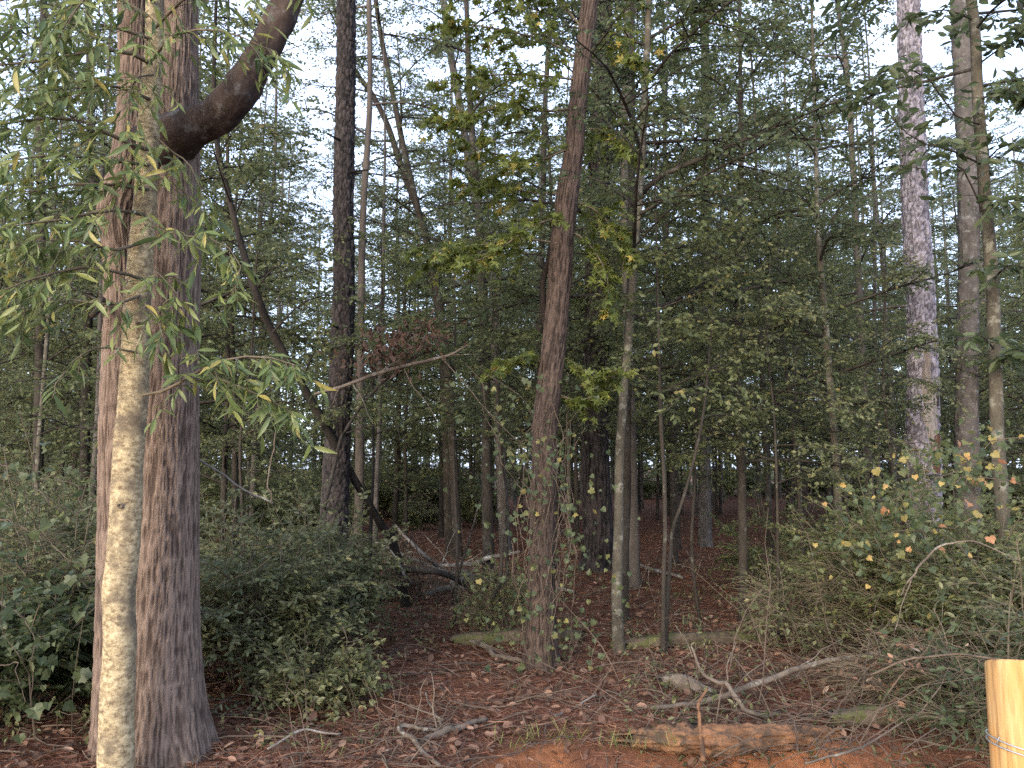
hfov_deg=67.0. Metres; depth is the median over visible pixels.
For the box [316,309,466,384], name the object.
dead leaf cluster
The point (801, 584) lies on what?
shrub
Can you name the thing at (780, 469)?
understory tree
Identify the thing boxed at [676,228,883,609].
sapling
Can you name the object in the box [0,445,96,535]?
shrub
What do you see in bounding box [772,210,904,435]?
understory tree
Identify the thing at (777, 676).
fallen branch
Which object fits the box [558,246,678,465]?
understory tree
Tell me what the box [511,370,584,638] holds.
tangled stems
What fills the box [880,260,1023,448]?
understory tree
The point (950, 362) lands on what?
understory tree
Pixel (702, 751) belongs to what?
fallen branch
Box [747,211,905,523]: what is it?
understory tree
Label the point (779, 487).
hardwood tree
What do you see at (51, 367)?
understory tree
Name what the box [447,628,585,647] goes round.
fallen log
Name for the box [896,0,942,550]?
pine tree
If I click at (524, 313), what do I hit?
hardwood tree
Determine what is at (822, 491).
shrub
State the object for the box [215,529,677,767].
dead brush
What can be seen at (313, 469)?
shrub
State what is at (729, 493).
shrub
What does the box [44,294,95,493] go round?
understory tree
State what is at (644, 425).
understory tree
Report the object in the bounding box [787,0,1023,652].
slim tree
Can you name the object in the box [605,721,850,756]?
fallen log
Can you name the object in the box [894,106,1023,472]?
hardwood tree
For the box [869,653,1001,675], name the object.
fallen branch
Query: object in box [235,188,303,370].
hardwood tree
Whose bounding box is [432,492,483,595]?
dead limb
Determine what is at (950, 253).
slender tree
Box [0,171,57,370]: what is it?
slender tree
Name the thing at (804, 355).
understory tree
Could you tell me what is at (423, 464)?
understory tree
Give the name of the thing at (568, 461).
slender tree
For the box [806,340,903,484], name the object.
understory tree
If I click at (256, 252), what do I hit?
slender tree
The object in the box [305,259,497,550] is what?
understory tree
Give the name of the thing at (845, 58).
hardwood tree
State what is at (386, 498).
shrub
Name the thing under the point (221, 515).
shrub
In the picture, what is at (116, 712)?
lichen tree
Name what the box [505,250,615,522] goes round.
understory tree
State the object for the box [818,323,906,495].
understory tree
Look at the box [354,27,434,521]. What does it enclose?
slender tree
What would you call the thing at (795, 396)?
slender tree
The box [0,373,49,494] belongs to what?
understory tree
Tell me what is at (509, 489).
shrub
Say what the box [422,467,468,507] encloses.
shrub
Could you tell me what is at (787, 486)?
slender tree
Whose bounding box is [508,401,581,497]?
understory tree
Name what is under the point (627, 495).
slim tree
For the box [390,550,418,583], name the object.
fallen branch
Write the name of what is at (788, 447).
understory tree
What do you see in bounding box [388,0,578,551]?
slim tree
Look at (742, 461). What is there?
slim tree
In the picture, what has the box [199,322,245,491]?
understory tree
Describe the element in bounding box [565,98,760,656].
sapling
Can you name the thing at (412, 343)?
hardwood tree
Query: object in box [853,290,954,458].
understory tree
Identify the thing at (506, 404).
slender tree
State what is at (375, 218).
hardwood tree
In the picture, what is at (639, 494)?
understory tree
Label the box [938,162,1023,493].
understory tree
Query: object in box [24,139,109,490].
hardwood tree
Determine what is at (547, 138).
understory tree
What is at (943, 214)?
hardwood tree
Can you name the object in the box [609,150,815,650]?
sapling
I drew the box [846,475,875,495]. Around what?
shrub
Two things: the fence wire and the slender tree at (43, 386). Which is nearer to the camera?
the fence wire
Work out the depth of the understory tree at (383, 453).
18.15 m
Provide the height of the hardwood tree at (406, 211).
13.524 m
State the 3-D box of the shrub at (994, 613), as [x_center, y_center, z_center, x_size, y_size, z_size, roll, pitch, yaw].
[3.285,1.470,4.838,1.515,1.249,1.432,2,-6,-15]
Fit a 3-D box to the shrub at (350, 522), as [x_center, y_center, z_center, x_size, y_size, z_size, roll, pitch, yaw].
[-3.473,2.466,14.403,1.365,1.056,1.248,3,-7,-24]
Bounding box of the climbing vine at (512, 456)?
[400,322,656,689]
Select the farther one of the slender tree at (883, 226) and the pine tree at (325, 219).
the pine tree at (325, 219)
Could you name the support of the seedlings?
on the ground at (546, 755)
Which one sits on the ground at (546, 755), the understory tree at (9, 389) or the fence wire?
the understory tree at (9, 389)
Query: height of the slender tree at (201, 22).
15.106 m
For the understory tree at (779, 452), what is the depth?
20.47 m
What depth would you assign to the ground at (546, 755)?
5.07 m
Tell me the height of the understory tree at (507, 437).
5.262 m
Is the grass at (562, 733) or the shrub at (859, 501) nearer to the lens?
the grass at (562, 733)
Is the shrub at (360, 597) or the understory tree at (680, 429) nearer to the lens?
the shrub at (360, 597)
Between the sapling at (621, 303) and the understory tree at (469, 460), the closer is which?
the sapling at (621, 303)
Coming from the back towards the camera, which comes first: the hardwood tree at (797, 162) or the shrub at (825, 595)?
the hardwood tree at (797, 162)
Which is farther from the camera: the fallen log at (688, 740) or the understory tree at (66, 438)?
the understory tree at (66, 438)
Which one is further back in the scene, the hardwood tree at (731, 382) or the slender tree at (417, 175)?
the hardwood tree at (731, 382)
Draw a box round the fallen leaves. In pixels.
[0,509,1023,767]
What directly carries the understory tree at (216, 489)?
on the ground at (546, 755)
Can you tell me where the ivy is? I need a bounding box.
[552,2,640,430]
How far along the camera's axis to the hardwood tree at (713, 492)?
25.86 m
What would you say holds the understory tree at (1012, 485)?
on the ground at (546, 755)
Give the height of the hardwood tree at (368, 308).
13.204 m
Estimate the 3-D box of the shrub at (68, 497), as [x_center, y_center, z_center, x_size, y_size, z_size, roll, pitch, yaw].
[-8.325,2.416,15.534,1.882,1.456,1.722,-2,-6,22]
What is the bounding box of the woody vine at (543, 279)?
[540,230,551,325]
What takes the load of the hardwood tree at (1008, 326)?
on the ground at (546, 755)
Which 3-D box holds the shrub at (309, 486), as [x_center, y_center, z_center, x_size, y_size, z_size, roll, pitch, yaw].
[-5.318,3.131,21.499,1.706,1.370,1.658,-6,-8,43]
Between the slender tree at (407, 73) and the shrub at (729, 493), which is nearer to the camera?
the slender tree at (407, 73)
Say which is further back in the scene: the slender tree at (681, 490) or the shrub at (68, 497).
the slender tree at (681, 490)
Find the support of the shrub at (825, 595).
on the ground at (546, 755)
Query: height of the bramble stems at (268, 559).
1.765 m
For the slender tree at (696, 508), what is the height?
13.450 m
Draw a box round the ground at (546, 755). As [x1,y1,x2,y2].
[0,469,1023,767]
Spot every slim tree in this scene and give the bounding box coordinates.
[0,0,116,494]
[0,0,223,529]
[91,0,355,544]
[278,0,519,559]
[299,0,547,557]
[368,0,608,587]
[382,0,889,655]
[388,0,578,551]
[493,0,771,623]
[560,0,960,622]
[615,0,792,547]
[681,0,1009,604]
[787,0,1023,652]
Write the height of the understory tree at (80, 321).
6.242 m
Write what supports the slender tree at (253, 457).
on the ground at (546, 755)
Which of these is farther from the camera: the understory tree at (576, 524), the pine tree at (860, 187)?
the pine tree at (860, 187)
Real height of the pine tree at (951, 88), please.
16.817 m
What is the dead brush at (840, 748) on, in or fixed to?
on the ground at (546, 755)
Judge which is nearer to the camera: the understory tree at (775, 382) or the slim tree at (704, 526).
the slim tree at (704, 526)
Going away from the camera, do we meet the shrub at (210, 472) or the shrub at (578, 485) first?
the shrub at (210, 472)
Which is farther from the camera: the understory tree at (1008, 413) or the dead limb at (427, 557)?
the understory tree at (1008, 413)
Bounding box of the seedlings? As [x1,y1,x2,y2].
[0,557,986,767]
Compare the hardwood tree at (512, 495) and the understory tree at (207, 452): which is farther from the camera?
the hardwood tree at (512, 495)
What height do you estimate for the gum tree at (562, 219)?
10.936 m
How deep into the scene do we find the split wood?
5.05 m
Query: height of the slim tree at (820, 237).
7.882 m
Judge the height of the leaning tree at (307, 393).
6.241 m
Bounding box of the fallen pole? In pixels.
[517,580,574,592]
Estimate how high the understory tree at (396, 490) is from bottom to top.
8.255 m
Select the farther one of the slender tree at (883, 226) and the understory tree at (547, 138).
the slender tree at (883, 226)
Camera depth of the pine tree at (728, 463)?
41.12 m
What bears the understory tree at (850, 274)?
on the ground at (546, 755)
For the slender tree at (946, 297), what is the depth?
32.16 m
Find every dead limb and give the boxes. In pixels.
[375,542,498,593]
[383,530,474,588]
[395,524,454,568]
[423,585,464,596]
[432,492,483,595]
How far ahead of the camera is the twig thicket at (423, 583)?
8.18 m
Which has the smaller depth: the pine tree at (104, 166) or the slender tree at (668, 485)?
the slender tree at (668, 485)
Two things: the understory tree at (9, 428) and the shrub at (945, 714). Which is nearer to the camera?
the shrub at (945, 714)
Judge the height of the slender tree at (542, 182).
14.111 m
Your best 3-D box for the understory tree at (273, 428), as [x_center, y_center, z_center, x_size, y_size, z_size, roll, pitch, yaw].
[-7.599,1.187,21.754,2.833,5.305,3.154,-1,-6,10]
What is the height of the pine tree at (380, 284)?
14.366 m
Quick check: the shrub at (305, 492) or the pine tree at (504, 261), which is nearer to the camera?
the shrub at (305, 492)
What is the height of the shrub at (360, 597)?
1.401 m
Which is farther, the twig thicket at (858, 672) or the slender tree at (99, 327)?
the slender tree at (99, 327)
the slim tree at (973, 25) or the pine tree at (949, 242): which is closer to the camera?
the slim tree at (973, 25)
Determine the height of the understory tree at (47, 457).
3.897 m
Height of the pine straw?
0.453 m
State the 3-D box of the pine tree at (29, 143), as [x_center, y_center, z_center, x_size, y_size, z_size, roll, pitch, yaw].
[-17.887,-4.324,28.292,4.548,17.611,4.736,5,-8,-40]
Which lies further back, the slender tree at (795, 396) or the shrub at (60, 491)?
the slender tree at (795, 396)
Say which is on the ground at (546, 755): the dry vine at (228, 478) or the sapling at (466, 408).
the sapling at (466, 408)
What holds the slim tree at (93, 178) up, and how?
on the ground at (546, 755)
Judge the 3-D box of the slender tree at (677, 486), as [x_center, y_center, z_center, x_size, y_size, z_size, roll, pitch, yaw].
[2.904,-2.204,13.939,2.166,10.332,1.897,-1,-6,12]
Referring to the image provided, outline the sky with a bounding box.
[0,0,1023,468]
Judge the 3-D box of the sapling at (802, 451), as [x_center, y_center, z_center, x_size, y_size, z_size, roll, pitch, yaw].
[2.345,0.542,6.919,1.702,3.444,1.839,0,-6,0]
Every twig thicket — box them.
[369,534,472,605]
[717,548,888,662]
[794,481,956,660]
[796,610,991,753]
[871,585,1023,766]
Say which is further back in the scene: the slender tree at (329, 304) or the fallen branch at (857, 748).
the slender tree at (329, 304)
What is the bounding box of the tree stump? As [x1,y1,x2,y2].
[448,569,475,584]
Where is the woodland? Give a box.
[20,210,1022,499]
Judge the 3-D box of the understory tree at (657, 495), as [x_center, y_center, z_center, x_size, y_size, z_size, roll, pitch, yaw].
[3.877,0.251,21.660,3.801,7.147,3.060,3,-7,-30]
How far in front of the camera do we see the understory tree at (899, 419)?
18.35 m
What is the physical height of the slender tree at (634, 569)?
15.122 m
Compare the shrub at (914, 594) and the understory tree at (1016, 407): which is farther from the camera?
the understory tree at (1016, 407)
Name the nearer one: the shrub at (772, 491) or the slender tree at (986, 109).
the slender tree at (986, 109)
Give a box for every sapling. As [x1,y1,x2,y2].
[200,172,331,551]
[298,216,471,613]
[309,230,568,629]
[416,193,604,599]
[431,198,565,628]
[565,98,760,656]
[604,258,786,624]
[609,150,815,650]
[671,238,887,634]
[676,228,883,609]
[783,230,980,540]
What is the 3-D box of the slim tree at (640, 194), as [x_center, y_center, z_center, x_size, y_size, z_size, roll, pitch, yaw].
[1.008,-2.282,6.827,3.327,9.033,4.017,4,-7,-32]
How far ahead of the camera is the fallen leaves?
4.81 m
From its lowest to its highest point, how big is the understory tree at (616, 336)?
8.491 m
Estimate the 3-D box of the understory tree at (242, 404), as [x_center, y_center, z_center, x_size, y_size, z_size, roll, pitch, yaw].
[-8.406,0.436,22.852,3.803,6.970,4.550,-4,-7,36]
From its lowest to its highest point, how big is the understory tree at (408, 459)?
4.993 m
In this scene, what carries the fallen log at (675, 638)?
on the ground at (546, 755)
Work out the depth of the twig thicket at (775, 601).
5.95 m
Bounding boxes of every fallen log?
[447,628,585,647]
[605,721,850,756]
[625,631,785,650]
[821,704,937,726]
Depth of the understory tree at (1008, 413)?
23.21 m
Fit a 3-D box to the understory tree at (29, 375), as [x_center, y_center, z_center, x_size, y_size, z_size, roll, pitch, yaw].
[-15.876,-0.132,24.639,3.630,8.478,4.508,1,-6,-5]
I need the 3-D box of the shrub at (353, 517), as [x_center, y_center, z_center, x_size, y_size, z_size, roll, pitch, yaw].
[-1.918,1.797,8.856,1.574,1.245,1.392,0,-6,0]
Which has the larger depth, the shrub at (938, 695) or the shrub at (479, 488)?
the shrub at (479, 488)
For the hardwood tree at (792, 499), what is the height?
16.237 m
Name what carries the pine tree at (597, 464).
on the ground at (546, 755)
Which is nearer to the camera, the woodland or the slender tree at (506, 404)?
the slender tree at (506, 404)
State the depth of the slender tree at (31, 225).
17.96 m
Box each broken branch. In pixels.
[313,344,493,423]
[322,337,434,509]
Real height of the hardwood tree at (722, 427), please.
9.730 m
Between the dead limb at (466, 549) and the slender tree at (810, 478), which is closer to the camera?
the dead limb at (466, 549)
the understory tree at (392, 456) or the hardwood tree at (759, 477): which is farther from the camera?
the hardwood tree at (759, 477)
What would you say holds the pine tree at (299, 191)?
on the ground at (546, 755)
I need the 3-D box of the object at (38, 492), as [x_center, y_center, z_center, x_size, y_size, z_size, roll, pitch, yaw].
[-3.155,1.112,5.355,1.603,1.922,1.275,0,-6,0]
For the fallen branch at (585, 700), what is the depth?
4.76 m
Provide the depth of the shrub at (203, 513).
10.64 m
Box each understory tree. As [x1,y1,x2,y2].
[0,0,389,452]
[0,68,234,442]
[0,134,279,458]
[0,140,95,485]
[0,189,73,474]
[0,250,99,493]
[0,276,55,473]
[0,278,97,463]
[0,282,71,475]
[0,339,79,497]
[0,373,25,495]
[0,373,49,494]
[0,397,76,493]
[1,280,97,495]
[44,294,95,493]
[48,342,94,473]
[88,105,332,560]
[96,311,269,503]
[199,294,267,459]
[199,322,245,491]
[199,345,247,485]
[200,194,306,532]
[200,280,317,481]
[203,341,295,479]
[205,363,297,484]
[243,354,322,480]
[266,264,371,471]
[270,125,504,535]
[295,350,417,524]
[302,305,419,492]
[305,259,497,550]
[321,141,522,538]
[353,368,432,479]
[364,351,439,504]
[402,44,754,579]
[404,222,533,523]
[409,359,481,486]
[424,234,564,531]
[426,373,518,504]
[458,266,581,484]
[465,352,531,478]
[503,129,683,545]
[505,224,664,445]
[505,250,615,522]
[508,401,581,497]
[515,0,802,566]
[525,336,643,514]
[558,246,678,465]
[561,244,689,440]
[563,337,651,467]
[574,219,655,442]
[581,285,698,520]
[607,0,906,575]
[609,345,683,511]
[621,79,881,437]
[635,201,788,508]
[635,274,736,459]
[658,302,768,521]
[677,307,810,514]
[698,197,893,535]
[711,340,818,478]
[723,267,830,534]
[733,153,904,528]
[742,177,956,528]
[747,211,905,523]
[748,295,840,457]
[769,289,884,516]
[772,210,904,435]
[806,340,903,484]
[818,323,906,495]
[819,250,953,525]
[849,173,1023,459]
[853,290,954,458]
[854,386,947,491]
[874,271,1018,504]
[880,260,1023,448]
[900,310,1023,494]
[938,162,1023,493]
[940,294,1023,470]
[944,238,1023,464]
[979,364,1023,507]
[980,309,1023,472]
[982,307,1023,457]
[1004,245,1023,425]
[1004,324,1023,473]
[1005,340,1023,492]
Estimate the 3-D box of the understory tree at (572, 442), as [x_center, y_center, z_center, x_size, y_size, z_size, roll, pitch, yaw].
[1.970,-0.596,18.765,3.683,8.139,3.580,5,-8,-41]
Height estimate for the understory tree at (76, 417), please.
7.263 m
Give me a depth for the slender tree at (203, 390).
21.42 m
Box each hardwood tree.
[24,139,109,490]
[57,146,107,460]
[201,87,325,476]
[220,116,328,464]
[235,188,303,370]
[324,179,400,409]
[330,256,388,443]
[330,272,387,431]
[353,179,461,461]
[392,219,471,467]
[474,217,532,500]
[490,171,546,515]
[499,75,583,353]
[502,211,571,447]
[506,267,533,496]
[528,124,583,503]
[557,78,656,350]
[610,454,613,494]
[613,97,679,508]
[661,255,758,509]
[681,252,749,508]
[712,3,899,513]
[715,171,750,497]
[719,0,1023,529]
[721,214,777,503]
[729,112,831,503]
[743,271,765,499]
[745,342,791,505]
[747,288,781,498]
[749,79,853,360]
[769,146,852,377]
[826,196,949,438]
[849,218,905,495]
[862,76,1006,348]
[876,252,950,437]
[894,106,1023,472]
[936,18,1023,398]
[996,223,1023,470]
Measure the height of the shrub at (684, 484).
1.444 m
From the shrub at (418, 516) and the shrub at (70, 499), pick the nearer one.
the shrub at (70, 499)
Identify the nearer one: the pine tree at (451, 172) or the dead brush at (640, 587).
the dead brush at (640, 587)
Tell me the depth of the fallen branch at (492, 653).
5.91 m
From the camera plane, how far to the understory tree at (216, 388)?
19.19 m
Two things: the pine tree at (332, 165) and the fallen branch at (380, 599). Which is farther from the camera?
the pine tree at (332, 165)
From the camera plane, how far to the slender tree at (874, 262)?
15.60 m
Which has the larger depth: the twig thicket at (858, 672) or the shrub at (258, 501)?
the shrub at (258, 501)
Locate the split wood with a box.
[654,673,718,696]
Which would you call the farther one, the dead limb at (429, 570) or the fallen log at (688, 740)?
the dead limb at (429, 570)
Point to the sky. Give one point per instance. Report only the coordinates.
(931, 51)
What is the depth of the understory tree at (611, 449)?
23.81 m
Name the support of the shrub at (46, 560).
on the ground at (546, 755)
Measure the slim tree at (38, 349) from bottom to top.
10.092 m
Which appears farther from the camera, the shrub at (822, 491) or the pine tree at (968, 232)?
the shrub at (822, 491)
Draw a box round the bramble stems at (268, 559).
[0,449,1023,762]
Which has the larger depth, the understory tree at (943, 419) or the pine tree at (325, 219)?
the pine tree at (325, 219)
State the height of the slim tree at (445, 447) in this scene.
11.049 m
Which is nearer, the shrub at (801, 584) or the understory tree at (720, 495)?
the shrub at (801, 584)
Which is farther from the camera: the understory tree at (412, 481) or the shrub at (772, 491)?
the shrub at (772, 491)
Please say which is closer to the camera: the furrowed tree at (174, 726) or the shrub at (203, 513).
the furrowed tree at (174, 726)
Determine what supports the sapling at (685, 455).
on the ground at (546, 755)
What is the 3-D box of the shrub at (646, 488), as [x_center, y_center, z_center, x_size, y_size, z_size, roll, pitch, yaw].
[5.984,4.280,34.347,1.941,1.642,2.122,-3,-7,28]
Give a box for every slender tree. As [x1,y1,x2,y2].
[0,19,102,515]
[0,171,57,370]
[2,227,56,496]
[6,67,84,490]
[36,0,116,502]
[59,107,112,495]
[198,0,241,266]
[200,255,239,481]
[205,79,316,526]
[206,8,335,546]
[234,147,282,409]
[255,246,316,467]
[278,0,459,571]
[294,138,377,333]
[311,17,447,553]
[315,265,366,388]
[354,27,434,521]
[486,211,528,504]
[497,0,622,383]
[499,257,532,488]
[502,223,548,383]
[509,60,618,549]
[521,0,748,589]
[618,10,733,549]
[642,92,696,515]
[650,258,698,514]
[656,99,700,515]
[719,309,723,502]
[752,92,863,517]
[768,209,800,510]
[803,21,936,519]
[806,360,812,501]
[816,3,948,532]
[861,131,901,484]
[935,185,957,356]
[937,253,957,402]
[940,100,1023,316]
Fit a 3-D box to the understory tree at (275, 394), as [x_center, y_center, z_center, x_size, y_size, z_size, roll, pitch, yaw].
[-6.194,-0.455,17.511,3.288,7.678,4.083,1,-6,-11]
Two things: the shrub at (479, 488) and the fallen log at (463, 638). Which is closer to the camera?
the fallen log at (463, 638)
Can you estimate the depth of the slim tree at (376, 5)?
12.87 m
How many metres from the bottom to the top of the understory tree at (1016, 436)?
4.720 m
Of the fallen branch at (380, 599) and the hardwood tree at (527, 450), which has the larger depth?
the hardwood tree at (527, 450)
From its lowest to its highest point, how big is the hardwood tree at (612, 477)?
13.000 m
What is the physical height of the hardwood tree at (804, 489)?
16.382 m
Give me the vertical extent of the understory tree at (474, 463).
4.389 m
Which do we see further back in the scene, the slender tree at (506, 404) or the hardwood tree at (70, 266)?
the hardwood tree at (70, 266)
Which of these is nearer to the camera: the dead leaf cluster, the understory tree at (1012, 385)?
the dead leaf cluster
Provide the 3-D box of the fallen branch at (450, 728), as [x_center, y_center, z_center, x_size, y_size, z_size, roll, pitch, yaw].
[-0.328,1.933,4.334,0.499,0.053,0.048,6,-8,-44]
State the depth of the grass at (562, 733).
4.13 m
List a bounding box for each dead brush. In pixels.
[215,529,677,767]
[397,521,811,622]
[460,508,1014,767]
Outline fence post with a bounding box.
[984,659,1023,767]
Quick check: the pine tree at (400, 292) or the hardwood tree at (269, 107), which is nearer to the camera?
the hardwood tree at (269, 107)
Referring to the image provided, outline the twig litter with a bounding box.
[0,549,1010,767]
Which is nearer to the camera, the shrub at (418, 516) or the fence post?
the fence post
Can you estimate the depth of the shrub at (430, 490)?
25.47 m
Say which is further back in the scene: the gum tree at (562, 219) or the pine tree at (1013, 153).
the pine tree at (1013, 153)
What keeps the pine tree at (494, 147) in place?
on the ground at (546, 755)
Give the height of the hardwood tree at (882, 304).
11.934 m
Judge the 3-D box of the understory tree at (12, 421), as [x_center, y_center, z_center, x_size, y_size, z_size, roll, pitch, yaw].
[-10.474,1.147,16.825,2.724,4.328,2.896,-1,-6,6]
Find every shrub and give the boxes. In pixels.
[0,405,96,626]
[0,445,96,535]
[0,446,96,596]
[0,454,96,572]
[0,513,95,647]
[0,543,94,728]
[7,480,96,530]
[55,491,96,501]
[82,479,305,649]
[86,480,230,552]
[199,464,376,692]
[200,460,274,535]
[202,456,271,517]
[227,449,353,551]
[234,478,417,653]
[234,592,408,722]
[256,463,308,495]
[256,480,313,514]
[271,456,321,489]
[286,482,319,519]
[290,473,320,493]
[291,486,409,578]
[302,463,320,481]
[348,509,353,538]
[349,450,422,517]
[364,467,423,516]
[388,486,438,529]
[389,459,438,504]
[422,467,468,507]
[426,457,478,506]
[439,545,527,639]
[460,477,495,526]
[460,480,494,521]
[461,470,481,494]
[508,481,526,496]
[562,473,579,498]
[643,463,666,498]
[654,473,691,495]
[705,479,846,593]
[711,462,736,495]
[723,457,763,495]
[753,481,774,497]
[757,488,910,637]
[764,432,1023,655]
[781,469,814,492]
[808,464,832,497]
[822,467,904,531]
[834,497,1023,659]
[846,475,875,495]
[862,620,1006,757]
[883,514,1023,668]
[901,476,951,506]
[942,482,1023,528]
[981,458,1023,514]
[1007,462,1023,474]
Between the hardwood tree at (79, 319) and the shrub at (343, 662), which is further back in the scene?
the hardwood tree at (79, 319)
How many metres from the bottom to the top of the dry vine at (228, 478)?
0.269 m
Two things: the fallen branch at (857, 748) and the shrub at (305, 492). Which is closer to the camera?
the fallen branch at (857, 748)
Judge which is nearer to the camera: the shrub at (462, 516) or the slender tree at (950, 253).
the shrub at (462, 516)
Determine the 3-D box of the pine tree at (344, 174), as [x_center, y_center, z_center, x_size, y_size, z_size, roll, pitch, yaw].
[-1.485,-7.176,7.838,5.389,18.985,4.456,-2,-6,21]
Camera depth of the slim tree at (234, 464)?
10.94 m
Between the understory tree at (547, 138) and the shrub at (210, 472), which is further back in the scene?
the shrub at (210, 472)
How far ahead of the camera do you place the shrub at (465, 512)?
19.08 m
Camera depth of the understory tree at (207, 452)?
24.23 m
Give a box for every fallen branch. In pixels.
[267,728,340,749]
[379,582,420,601]
[380,673,443,765]
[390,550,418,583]
[418,717,487,743]
[456,633,521,661]
[554,694,596,716]
[640,564,683,578]
[650,639,883,708]
[675,625,781,719]
[696,687,708,762]
[804,667,949,764]
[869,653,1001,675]
[895,540,1021,629]
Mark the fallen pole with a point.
(565, 589)
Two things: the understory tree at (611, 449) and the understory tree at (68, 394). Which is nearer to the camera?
the understory tree at (68, 394)
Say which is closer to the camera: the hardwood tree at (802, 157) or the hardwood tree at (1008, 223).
the hardwood tree at (1008, 223)
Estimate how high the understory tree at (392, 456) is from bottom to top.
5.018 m
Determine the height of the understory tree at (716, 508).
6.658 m
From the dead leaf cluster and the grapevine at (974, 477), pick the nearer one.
the grapevine at (974, 477)
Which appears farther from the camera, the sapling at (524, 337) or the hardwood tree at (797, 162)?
the hardwood tree at (797, 162)
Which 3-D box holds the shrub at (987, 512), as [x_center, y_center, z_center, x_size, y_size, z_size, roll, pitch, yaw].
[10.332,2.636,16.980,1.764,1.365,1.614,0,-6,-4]
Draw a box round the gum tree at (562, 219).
[399,0,750,675]
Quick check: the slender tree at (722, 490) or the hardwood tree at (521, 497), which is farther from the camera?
the slender tree at (722, 490)
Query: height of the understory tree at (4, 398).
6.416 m
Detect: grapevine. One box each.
[0,442,93,743]
[788,405,1023,588]
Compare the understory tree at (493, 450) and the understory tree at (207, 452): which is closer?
the understory tree at (493, 450)
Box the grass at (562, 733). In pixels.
[304,717,680,758]
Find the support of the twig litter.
on the ground at (546, 755)
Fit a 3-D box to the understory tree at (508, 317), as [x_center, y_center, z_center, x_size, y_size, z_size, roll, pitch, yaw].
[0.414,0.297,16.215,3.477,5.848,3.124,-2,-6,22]
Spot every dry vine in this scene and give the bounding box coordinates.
[199,458,272,503]
[267,430,276,502]
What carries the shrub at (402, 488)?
on the ground at (546, 755)
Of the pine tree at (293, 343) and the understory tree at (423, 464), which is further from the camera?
the pine tree at (293, 343)
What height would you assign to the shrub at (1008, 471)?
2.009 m
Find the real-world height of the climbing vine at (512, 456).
2.690 m
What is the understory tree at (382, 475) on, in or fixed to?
on the ground at (546, 755)
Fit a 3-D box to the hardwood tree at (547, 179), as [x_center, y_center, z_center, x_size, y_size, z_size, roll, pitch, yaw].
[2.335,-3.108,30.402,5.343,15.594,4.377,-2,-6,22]
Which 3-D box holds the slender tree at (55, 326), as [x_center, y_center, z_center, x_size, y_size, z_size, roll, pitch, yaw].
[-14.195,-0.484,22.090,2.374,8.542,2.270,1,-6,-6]
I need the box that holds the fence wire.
[985,729,1023,755]
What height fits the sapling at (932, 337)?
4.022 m
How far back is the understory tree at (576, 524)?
14.65 m
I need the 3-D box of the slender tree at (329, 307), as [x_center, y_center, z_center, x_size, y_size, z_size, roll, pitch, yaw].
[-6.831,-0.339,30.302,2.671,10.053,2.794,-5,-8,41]
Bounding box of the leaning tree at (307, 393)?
[198,0,410,606]
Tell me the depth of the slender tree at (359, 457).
10.67 m
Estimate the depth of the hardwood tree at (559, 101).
28.85 m
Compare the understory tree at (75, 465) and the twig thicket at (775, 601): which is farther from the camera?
the understory tree at (75, 465)
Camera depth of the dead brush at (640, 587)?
9.52 m
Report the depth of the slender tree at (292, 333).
26.63 m
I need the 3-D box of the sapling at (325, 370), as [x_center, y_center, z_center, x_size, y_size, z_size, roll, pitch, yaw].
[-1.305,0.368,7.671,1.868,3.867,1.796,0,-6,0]
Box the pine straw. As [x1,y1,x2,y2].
[0,530,987,767]
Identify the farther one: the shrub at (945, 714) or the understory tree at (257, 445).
the understory tree at (257, 445)
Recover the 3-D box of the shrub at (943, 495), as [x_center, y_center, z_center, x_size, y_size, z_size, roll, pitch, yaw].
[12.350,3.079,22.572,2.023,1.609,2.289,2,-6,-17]
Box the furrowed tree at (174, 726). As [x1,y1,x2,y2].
[87,0,303,767]
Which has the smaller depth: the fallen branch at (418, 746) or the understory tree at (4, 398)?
the fallen branch at (418, 746)
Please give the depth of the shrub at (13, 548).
6.21 m
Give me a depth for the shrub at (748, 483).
37.05 m
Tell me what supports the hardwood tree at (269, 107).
on the ground at (546, 755)
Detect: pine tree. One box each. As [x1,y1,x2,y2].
[0,46,87,437]
[44,96,112,441]
[215,124,332,469]
[237,118,324,458]
[257,239,322,468]
[283,210,333,470]
[305,139,385,327]
[318,0,367,596]
[356,203,404,463]
[375,210,433,460]
[379,36,523,342]
[431,66,535,486]
[453,105,538,489]
[577,2,613,573]
[684,99,758,494]
[820,119,900,479]
[870,190,956,350]
[891,157,1002,431]
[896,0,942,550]
[925,31,1023,432]
[931,202,957,468]
[950,0,981,552]
[992,140,1023,332]
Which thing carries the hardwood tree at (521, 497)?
on the ground at (546, 755)
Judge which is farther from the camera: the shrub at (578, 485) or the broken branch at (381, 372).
the shrub at (578, 485)
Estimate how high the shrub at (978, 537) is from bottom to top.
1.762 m
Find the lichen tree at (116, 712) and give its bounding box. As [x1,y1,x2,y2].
[0,0,337,767]
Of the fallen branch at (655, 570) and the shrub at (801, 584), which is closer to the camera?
the shrub at (801, 584)
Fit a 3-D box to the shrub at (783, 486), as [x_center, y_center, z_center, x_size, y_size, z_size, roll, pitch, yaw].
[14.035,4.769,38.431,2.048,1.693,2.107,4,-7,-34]
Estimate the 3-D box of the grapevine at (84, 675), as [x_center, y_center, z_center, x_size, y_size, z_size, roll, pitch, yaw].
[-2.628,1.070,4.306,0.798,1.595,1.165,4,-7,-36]

